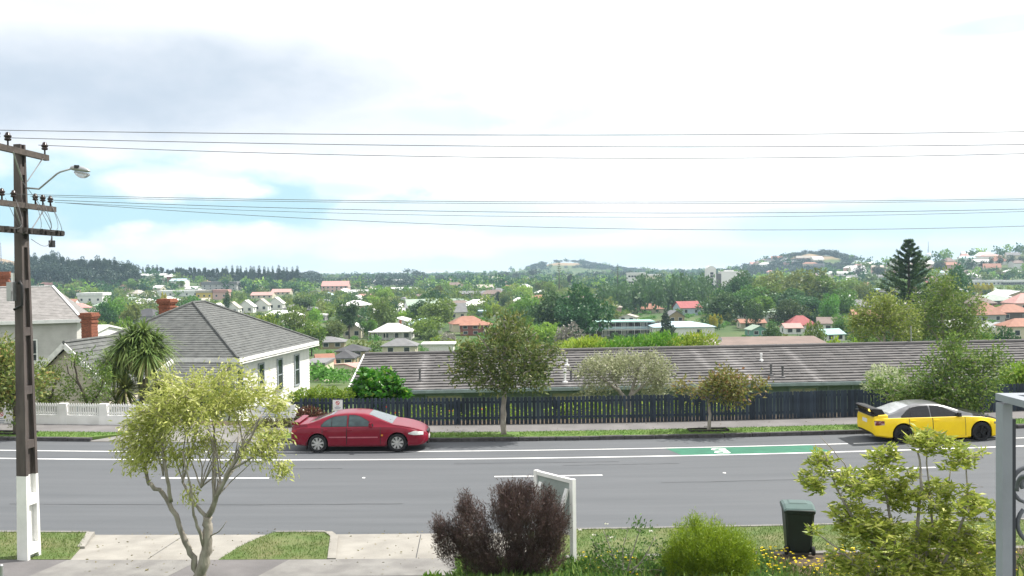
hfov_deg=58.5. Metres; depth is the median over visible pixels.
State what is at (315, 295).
tree
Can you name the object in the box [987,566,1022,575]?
undergrowth
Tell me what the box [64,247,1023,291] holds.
distant trees
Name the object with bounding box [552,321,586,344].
tree
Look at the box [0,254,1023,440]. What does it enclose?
ground
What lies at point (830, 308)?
tree
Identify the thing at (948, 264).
house
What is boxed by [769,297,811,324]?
tree
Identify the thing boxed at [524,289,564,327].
tree
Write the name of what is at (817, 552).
garden edging
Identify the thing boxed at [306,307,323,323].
tree
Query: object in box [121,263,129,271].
pine tree
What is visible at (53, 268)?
ridge wood
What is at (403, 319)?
house
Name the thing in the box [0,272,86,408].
weatherboard house
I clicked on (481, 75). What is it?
sky
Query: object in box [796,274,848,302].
tree
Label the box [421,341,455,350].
house
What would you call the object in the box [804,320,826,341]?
tree
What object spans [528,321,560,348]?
tree
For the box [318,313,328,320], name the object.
house
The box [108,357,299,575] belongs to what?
variegated tree
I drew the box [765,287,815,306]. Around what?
tree
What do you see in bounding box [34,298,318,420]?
villa
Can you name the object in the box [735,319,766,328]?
house
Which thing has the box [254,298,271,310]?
shed
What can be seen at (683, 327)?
motel block
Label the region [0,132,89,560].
power pole
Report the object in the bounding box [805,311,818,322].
tree
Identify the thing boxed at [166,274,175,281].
house
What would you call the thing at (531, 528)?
kerb
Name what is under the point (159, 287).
house
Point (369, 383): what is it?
glossy bush
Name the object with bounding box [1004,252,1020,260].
house
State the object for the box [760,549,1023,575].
weeds
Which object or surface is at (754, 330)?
house
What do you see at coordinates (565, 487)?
signboard
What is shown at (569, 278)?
tree
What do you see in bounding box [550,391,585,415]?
window
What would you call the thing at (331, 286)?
apartment building
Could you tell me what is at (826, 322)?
house
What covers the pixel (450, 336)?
tree
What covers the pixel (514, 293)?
tree
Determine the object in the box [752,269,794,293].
tree
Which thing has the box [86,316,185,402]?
cabbage tree
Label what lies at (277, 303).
shed
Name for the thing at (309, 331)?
tree
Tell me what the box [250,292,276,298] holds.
house
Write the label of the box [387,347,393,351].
window
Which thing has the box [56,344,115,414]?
garden tree
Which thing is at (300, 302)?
tree
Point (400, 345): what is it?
house
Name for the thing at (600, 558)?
scraggly shrub
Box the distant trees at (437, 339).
[75,282,1018,345]
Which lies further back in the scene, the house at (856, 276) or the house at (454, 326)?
the house at (856, 276)
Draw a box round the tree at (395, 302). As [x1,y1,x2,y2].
[385,298,400,307]
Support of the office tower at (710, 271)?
on the ground at (731, 330)
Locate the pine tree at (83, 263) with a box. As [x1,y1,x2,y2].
[79,256,86,269]
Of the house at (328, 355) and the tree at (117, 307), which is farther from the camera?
the tree at (117, 307)
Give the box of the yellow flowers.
[582,546,1017,574]
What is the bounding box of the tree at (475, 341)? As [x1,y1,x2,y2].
[468,338,483,348]
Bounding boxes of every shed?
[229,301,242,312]
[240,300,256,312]
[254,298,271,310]
[269,297,284,309]
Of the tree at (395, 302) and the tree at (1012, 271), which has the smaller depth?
the tree at (395, 302)
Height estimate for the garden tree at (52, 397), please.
2.841 m
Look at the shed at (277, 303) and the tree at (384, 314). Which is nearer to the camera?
the tree at (384, 314)
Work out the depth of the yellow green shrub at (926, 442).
10.72 m
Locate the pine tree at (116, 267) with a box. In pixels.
[112,261,123,272]
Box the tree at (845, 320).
[844,314,861,332]
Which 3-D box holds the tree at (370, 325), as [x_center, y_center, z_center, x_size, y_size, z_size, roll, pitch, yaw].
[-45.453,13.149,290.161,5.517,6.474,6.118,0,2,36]
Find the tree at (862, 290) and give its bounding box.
[850,281,876,302]
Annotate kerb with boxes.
[0,424,1023,442]
[0,518,1023,532]
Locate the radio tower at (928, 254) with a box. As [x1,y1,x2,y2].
[924,241,930,257]
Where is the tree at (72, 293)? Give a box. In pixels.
[64,290,76,298]
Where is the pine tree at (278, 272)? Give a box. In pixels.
[276,265,280,285]
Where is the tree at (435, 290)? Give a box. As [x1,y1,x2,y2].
[431,289,449,298]
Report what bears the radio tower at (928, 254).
on the ground at (731, 330)
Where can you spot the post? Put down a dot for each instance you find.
(1, 569)
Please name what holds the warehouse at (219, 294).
on the ground at (731, 330)
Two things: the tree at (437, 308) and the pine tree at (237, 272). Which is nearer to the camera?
the tree at (437, 308)
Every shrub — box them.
[256,416,297,426]
[428,475,572,575]
[582,513,671,574]
[657,506,761,575]
[792,423,1016,575]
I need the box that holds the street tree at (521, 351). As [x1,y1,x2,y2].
[438,307,568,434]
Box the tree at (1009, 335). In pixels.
[992,325,1020,339]
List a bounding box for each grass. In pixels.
[0,518,1023,558]
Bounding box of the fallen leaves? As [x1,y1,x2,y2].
[86,421,806,570]
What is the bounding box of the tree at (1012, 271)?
[1005,267,1020,277]
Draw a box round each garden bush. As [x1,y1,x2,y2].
[0,336,14,402]
[178,383,255,420]
[860,363,925,397]
[989,359,1023,392]
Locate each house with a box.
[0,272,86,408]
[39,282,56,286]
[76,303,91,310]
[98,325,123,335]
[127,290,144,294]
[135,309,157,323]
[140,273,168,278]
[152,285,167,290]
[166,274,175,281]
[169,278,189,286]
[185,286,202,289]
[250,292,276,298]
[269,310,304,320]
[271,289,293,294]
[309,336,347,348]
[309,358,334,380]
[314,353,335,363]
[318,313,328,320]
[334,344,371,361]
[334,362,359,380]
[335,350,359,363]
[341,300,372,310]
[342,322,363,337]
[368,320,413,339]
[380,338,419,351]
[397,316,410,325]
[403,299,440,309]
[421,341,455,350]
[447,303,467,319]
[448,316,482,331]
[449,282,462,286]
[450,300,467,302]
[459,291,484,297]
[459,320,492,335]
[466,299,484,307]
[475,284,493,288]
[481,290,501,299]
[617,314,638,319]
[635,304,663,312]
[666,310,685,320]
[671,301,701,315]
[698,336,825,344]
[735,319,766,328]
[737,308,783,322]
[744,324,767,336]
[758,262,768,266]
[779,323,803,333]
[784,315,817,331]
[796,256,810,259]
[802,262,815,266]
[810,256,823,261]
[813,263,824,267]
[815,328,846,340]
[816,317,847,333]
[842,275,883,278]
[848,265,865,270]
[848,310,878,336]
[853,299,871,309]
[875,288,898,295]
[939,262,959,270]
[942,258,955,261]
[958,256,974,264]
[963,302,1006,321]
[964,295,997,306]
[971,259,990,268]
[974,252,990,258]
[978,254,1000,258]
[982,263,1001,270]
[982,294,1008,304]
[982,321,1000,333]
[988,290,1012,293]
[990,293,1010,297]
[993,256,1006,264]
[994,318,1023,338]
[996,304,1023,320]
[1000,293,1023,307]
[1002,290,1023,296]
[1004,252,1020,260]
[1008,260,1023,268]
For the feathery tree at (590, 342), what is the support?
on the ground at (731, 330)
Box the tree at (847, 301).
[826,288,860,315]
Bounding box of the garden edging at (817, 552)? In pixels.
[565,546,1023,558]
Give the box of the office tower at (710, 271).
[705,266,715,285]
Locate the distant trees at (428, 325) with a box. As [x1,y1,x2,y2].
[62,282,1023,350]
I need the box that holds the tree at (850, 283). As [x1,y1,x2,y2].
[836,277,863,293]
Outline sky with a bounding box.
[0,0,1023,273]
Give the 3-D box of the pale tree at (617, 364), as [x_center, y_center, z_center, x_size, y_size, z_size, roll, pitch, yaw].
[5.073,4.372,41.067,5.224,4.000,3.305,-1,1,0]
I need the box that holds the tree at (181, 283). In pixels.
[176,281,184,286]
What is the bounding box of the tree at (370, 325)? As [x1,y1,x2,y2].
[358,319,377,338]
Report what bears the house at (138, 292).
on the ground at (731, 330)
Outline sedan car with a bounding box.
[291,408,429,452]
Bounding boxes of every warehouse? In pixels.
[76,292,110,304]
[157,290,195,295]
[195,290,212,299]
[213,289,231,299]
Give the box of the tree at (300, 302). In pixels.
[292,296,314,310]
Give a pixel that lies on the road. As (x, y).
(414, 488)
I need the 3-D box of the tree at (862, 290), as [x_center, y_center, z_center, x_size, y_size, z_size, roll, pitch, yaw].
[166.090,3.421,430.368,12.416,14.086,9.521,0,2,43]
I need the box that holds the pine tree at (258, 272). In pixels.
[256,265,260,280]
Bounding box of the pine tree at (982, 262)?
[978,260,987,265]
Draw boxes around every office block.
[626,273,645,283]
[646,274,660,281]
[716,270,742,287]
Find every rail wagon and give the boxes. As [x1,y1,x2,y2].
[968,280,984,284]
[984,280,1002,284]
[1002,280,1023,284]
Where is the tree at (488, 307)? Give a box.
[482,303,492,318]
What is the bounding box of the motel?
[582,319,654,336]
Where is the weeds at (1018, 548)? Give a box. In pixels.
[464,541,1023,575]
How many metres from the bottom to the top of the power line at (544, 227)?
2.709 m
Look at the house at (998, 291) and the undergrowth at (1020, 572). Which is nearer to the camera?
the undergrowth at (1020, 572)
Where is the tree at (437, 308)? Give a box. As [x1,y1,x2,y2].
[417,297,456,324]
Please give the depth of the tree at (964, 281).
327.32 m
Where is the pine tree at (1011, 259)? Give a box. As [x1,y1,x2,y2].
[1006,255,1017,263]
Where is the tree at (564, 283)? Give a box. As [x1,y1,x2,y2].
[556,279,568,288]
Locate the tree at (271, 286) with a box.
[267,284,278,290]
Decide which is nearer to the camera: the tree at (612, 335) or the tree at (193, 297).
the tree at (612, 335)
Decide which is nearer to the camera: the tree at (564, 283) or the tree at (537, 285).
the tree at (537, 285)
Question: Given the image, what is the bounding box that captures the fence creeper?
[386,397,741,420]
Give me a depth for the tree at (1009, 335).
150.29 m
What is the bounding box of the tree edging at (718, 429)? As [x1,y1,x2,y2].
[687,427,728,431]
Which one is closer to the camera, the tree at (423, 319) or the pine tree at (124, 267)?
the tree at (423, 319)
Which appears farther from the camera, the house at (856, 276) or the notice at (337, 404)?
the house at (856, 276)
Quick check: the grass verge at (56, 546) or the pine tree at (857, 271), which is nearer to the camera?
the grass verge at (56, 546)
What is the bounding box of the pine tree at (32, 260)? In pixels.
[30,256,35,262]
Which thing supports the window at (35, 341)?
in the weatherboard house at (56, 320)
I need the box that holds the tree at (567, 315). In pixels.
[554,302,597,336]
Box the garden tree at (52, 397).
[34,356,74,413]
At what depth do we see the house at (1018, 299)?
401.14 m
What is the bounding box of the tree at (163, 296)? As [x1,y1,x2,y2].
[161,291,166,298]
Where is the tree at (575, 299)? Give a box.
[553,281,615,335]
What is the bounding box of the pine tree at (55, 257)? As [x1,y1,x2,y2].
[52,252,60,262]
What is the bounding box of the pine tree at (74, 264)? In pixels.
[65,258,76,269]
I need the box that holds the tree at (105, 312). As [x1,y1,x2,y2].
[92,300,117,324]
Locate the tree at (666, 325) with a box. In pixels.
[655,307,675,338]
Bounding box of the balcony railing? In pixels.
[995,393,1023,575]
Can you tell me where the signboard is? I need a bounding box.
[518,470,576,566]
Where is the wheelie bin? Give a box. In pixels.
[780,499,815,555]
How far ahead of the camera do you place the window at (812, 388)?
45.94 m
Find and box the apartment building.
[321,281,350,292]
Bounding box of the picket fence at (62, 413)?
[2,403,148,424]
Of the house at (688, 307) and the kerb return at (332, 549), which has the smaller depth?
the kerb return at (332, 549)
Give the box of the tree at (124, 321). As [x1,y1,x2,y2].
[115,316,132,327]
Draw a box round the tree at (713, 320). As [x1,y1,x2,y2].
[709,313,717,326]
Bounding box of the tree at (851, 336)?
[848,325,886,341]
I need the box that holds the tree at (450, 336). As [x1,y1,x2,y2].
[440,331,457,342]
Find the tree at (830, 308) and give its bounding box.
[818,292,840,316]
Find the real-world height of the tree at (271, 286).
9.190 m
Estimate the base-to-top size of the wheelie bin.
1.101 m
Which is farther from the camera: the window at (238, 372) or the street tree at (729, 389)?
the window at (238, 372)
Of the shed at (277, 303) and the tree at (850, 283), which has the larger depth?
the tree at (850, 283)
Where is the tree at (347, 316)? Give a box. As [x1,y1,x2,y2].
[335,300,360,338]
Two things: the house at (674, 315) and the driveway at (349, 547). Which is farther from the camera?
the house at (674, 315)
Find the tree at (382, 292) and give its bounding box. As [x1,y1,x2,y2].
[375,287,394,298]
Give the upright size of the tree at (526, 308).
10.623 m
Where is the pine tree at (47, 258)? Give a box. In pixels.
[40,254,53,279]
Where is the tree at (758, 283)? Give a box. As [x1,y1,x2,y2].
[739,279,783,307]
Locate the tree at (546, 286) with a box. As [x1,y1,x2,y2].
[541,281,557,291]
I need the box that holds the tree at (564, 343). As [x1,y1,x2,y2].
[551,337,576,347]
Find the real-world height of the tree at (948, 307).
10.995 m
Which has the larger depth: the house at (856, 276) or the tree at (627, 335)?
the house at (856, 276)
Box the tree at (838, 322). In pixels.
[831,314,848,330]
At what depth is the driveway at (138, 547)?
21.25 m
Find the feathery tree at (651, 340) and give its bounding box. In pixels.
[627,329,684,346]
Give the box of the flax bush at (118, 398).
[102,372,178,415]
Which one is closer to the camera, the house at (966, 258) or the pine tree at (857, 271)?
the pine tree at (857, 271)
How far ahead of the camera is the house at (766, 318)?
339.25 m
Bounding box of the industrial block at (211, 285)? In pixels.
[201,281,240,289]
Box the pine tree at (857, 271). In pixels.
[852,264,865,275]
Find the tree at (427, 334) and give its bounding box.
[420,328,438,341]
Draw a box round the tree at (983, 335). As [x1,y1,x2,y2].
[976,332,993,339]
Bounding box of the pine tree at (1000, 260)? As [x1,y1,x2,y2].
[995,255,1004,264]
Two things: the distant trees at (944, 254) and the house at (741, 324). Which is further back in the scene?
the distant trees at (944, 254)
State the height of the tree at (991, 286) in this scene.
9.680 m
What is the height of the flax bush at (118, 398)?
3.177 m
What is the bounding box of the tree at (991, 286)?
[986,282,993,291]
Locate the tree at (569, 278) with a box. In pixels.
[567,274,571,282]
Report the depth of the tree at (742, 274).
447.89 m
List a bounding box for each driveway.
[71,535,264,559]
[92,432,263,441]
[336,533,525,558]
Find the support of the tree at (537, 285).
on the ground at (731, 330)
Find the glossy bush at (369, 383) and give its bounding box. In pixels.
[347,365,414,411]
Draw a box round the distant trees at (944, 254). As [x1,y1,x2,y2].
[57,244,1023,296]
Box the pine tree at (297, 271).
[295,266,299,283]
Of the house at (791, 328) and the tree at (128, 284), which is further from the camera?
the tree at (128, 284)
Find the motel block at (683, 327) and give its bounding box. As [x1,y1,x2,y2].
[647,321,715,337]
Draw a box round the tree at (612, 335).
[605,331,621,344]
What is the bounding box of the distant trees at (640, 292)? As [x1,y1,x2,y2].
[76,272,1023,347]
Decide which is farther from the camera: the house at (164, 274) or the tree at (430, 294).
the house at (164, 274)
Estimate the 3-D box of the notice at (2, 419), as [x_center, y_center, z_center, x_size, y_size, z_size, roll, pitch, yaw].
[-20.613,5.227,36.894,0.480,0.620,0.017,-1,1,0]
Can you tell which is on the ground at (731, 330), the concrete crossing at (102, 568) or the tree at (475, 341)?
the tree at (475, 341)
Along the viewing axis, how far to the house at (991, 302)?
441.24 m
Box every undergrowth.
[251,306,996,383]
[423,569,476,575]
[444,562,636,575]
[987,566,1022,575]
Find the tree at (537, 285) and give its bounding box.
[533,281,548,290]
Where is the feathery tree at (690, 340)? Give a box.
[664,328,720,345]
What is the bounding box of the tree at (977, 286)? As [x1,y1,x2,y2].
[973,283,980,294]
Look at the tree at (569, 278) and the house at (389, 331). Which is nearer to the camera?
the house at (389, 331)
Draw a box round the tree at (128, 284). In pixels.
[122,278,137,290]
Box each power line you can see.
[2,130,1023,134]
[16,194,1023,201]
[23,138,1023,146]
[31,196,1021,203]
[48,145,1023,158]
[55,202,1023,216]
[56,200,1016,212]
[70,203,1018,229]
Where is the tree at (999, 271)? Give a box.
[996,269,1003,276]
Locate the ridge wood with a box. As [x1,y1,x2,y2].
[0,249,858,286]
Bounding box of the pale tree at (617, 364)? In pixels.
[567,345,679,413]
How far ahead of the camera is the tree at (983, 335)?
139.97 m
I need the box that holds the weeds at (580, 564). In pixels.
[449,546,802,575]
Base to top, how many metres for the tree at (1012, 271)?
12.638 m
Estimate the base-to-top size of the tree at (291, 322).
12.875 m
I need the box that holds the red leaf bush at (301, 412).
[289,405,326,419]
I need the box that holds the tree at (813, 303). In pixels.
[781,295,824,314]
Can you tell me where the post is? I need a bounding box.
[0,564,3,575]
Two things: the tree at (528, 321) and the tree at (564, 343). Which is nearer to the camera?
the tree at (564, 343)
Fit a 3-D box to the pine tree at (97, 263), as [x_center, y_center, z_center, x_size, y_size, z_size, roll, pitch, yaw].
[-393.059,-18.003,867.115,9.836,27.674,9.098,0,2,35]
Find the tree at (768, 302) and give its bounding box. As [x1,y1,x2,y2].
[744,296,775,318]
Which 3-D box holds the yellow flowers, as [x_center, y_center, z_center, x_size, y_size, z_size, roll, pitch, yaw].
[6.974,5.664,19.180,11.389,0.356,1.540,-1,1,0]
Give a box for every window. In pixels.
[33,339,37,359]
[236,367,243,403]
[258,362,264,391]
[277,358,283,391]
[294,353,300,386]
[344,359,351,362]
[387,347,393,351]
[425,394,463,420]
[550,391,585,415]
[683,389,700,412]
[788,386,818,391]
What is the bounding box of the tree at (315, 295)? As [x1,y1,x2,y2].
[310,294,324,299]
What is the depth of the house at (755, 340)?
71.73 m
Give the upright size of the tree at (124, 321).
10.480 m
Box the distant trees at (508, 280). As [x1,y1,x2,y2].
[6,242,1023,294]
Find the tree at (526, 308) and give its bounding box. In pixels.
[516,306,538,325]
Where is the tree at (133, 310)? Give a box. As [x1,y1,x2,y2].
[120,304,141,322]
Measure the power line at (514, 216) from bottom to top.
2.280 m
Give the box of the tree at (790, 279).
[782,267,837,298]
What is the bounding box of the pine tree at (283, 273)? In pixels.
[281,268,285,284]
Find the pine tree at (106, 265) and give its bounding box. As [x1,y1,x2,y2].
[99,258,109,273]
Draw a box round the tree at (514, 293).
[500,288,521,297]
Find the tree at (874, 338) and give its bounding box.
[866,334,888,341]
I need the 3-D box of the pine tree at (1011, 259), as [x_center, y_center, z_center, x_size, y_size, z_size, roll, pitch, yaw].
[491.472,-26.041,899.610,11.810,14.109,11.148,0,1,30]
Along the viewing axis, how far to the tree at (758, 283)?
382.80 m
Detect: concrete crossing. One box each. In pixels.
[30,560,198,575]
[259,558,466,575]
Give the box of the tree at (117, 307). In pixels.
[95,295,126,324]
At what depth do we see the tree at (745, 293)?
377.45 m
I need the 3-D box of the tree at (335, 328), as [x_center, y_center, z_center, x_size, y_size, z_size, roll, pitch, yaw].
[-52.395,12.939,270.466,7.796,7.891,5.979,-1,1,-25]
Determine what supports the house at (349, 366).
on the ground at (731, 330)
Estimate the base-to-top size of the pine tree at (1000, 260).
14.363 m
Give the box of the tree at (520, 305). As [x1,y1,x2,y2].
[507,294,538,318]
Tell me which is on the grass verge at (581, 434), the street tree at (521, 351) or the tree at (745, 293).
the street tree at (521, 351)
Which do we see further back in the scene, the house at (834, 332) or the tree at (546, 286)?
the tree at (546, 286)
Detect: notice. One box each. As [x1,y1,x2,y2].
[0,410,6,423]
[333,400,342,410]
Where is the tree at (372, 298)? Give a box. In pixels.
[366,295,379,302]
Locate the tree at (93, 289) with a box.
[81,287,99,292]
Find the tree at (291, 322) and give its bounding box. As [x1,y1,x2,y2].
[275,305,315,332]
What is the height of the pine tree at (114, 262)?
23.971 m
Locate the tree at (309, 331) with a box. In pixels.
[295,319,327,355]
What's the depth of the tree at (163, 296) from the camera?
520.03 m
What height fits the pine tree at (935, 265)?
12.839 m
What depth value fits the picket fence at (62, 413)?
36.92 m
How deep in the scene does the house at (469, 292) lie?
647.46 m
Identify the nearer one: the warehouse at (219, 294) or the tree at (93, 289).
the tree at (93, 289)
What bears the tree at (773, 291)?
on the ground at (731, 330)
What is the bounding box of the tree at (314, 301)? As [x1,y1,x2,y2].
[304,296,316,306]
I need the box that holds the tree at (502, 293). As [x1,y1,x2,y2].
[498,290,512,299]
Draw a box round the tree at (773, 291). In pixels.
[768,287,803,305]
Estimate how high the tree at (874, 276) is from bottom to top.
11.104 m
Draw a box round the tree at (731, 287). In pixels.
[713,275,749,302]
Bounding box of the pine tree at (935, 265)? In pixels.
[931,262,940,268]
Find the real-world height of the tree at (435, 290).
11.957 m
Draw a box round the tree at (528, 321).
[511,315,540,332]
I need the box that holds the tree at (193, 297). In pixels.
[182,295,200,304]
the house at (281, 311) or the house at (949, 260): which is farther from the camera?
the house at (949, 260)
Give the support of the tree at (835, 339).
on the ground at (731, 330)
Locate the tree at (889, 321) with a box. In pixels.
[843,287,928,341]
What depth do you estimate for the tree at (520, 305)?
298.62 m
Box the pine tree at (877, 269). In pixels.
[871,264,884,275]
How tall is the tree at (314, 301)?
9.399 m
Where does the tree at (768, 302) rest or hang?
on the ground at (731, 330)
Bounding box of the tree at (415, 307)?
[406,300,426,319]
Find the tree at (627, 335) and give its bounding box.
[624,333,641,342]
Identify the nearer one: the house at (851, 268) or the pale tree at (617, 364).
the pale tree at (617, 364)
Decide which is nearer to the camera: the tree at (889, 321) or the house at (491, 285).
the tree at (889, 321)
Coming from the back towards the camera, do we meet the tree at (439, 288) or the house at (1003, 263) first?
the house at (1003, 263)
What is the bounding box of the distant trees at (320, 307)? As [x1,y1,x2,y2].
[58,283,979,351]
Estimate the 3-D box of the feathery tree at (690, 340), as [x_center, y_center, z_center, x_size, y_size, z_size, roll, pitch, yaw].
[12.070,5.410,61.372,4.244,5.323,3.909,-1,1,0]
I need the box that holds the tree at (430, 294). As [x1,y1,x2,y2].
[417,289,441,299]
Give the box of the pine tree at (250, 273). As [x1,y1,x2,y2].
[249,266,252,280]
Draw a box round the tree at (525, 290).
[516,285,532,294]
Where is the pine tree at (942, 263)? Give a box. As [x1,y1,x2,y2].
[934,259,945,269]
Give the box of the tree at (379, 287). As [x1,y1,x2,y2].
[369,285,387,295]
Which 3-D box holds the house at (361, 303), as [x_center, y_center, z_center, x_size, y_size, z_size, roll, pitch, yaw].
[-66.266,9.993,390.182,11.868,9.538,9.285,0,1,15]
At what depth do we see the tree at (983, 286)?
558.69 m
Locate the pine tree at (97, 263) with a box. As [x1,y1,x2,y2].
[91,255,102,282]
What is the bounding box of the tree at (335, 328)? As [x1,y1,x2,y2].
[324,319,347,337]
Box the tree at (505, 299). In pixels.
[499,295,513,307]
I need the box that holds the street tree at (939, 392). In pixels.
[862,329,1018,414]
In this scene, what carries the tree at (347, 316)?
on the ground at (731, 330)
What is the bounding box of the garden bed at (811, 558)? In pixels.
[477,550,1023,575]
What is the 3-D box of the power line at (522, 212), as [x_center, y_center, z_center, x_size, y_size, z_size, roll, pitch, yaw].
[15.773,-2.662,20.552,52.393,1.720,0.012,-1,1,0]
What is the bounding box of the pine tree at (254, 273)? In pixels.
[252,266,255,281]
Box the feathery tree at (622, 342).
[597,334,647,347]
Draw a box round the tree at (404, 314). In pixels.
[395,311,416,318]
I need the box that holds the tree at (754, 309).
[742,298,767,324]
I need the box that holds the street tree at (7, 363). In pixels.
[0,330,59,432]
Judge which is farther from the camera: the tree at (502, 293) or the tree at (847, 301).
the tree at (502, 293)
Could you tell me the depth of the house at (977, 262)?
912.14 m
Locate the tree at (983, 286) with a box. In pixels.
[980,283,987,291]
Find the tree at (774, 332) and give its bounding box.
[762,320,781,335]
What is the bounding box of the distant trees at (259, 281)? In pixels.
[79,248,986,290]
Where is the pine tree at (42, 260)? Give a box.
[33,256,48,280]
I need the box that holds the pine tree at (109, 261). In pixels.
[101,259,112,267]
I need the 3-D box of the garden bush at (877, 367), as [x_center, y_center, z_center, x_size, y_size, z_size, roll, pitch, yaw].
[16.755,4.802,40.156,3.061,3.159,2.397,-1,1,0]
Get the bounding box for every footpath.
[0,411,1023,432]
[0,558,442,575]
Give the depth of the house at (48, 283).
830.18 m
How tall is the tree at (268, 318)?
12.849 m
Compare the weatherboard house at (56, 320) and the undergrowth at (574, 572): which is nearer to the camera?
the undergrowth at (574, 572)
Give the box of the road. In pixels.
[0,428,1023,534]
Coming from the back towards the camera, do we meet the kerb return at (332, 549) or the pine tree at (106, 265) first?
the pine tree at (106, 265)
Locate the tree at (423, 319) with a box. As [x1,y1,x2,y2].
[403,315,446,330]
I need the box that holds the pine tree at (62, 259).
[58,255,65,264]
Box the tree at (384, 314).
[366,296,397,327]
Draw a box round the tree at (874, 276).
[865,274,877,280]
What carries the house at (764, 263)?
on the ground at (731, 330)
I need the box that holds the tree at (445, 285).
[438,282,450,289]
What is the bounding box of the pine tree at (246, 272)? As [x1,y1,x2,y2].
[244,267,247,278]
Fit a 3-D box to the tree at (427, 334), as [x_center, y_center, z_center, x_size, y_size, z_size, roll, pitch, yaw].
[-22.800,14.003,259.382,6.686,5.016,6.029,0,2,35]
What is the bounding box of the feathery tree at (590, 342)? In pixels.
[557,334,610,348]
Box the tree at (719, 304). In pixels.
[694,290,744,321]
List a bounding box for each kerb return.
[77,532,94,548]
[324,531,337,558]
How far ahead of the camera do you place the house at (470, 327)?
295.19 m
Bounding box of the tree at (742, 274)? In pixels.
[718,269,754,289]
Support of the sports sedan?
on the road
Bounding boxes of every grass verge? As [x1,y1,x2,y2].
[0,532,84,559]
[2,431,126,438]
[218,532,329,559]
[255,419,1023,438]
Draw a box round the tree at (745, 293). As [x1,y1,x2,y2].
[730,285,774,301]
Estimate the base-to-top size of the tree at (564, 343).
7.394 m
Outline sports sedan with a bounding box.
[855,399,995,442]
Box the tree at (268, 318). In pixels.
[254,314,282,325]
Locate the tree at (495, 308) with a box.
[491,303,506,317]
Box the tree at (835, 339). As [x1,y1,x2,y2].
[826,336,844,342]
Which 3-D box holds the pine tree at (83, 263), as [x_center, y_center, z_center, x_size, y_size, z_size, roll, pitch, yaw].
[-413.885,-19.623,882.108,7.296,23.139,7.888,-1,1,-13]
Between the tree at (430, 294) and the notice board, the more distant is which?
the tree at (430, 294)
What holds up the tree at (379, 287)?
on the ground at (731, 330)
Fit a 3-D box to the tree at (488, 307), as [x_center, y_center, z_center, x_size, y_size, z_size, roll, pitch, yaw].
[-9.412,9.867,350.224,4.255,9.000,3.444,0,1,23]
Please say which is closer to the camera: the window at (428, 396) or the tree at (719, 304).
the window at (428, 396)
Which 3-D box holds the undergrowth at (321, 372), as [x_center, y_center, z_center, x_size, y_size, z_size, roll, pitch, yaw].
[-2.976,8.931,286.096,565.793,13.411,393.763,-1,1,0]
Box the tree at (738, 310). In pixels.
[733,295,755,318]
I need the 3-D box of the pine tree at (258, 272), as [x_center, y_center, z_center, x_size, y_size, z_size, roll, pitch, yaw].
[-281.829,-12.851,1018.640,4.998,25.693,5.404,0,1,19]
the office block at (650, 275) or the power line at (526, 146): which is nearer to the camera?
the power line at (526, 146)
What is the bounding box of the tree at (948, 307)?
[896,265,999,341]
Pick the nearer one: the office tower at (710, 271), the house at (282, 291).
the office tower at (710, 271)
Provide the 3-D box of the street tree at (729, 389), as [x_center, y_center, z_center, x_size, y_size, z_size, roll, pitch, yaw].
[8.034,4.147,35.021,3.575,2.912,2.783,0,2,35]
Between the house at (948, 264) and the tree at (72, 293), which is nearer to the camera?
the tree at (72, 293)
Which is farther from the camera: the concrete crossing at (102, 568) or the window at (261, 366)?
the window at (261, 366)
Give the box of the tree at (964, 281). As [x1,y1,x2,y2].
[932,262,974,306]
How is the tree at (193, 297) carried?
on the ground at (731, 330)
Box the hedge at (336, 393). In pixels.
[287,384,356,413]
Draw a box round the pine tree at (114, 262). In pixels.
[111,257,117,268]
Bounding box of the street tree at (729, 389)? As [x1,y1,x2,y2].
[668,358,773,429]
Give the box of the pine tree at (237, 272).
[235,265,238,280]
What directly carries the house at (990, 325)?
on the ground at (731, 330)
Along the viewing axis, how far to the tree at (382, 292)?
528.73 m
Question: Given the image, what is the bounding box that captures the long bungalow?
[347,331,1023,420]
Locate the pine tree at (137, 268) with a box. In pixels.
[130,264,139,274]
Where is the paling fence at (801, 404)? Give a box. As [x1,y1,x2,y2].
[292,383,1023,424]
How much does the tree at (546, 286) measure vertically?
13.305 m
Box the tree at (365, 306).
[360,304,372,319]
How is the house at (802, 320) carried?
on the ground at (731, 330)
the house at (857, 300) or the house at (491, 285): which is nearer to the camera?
the house at (857, 300)
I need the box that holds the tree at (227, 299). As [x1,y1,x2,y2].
[222,290,232,307]
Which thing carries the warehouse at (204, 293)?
on the ground at (731, 330)
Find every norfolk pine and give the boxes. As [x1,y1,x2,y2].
[554,262,564,289]
[614,264,620,282]
[868,238,946,341]
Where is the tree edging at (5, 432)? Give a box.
[0,430,37,434]
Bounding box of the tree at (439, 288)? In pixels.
[432,285,443,291]
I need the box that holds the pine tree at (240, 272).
[239,266,242,279]
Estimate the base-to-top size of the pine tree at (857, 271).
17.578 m
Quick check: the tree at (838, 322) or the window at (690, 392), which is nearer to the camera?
the window at (690, 392)

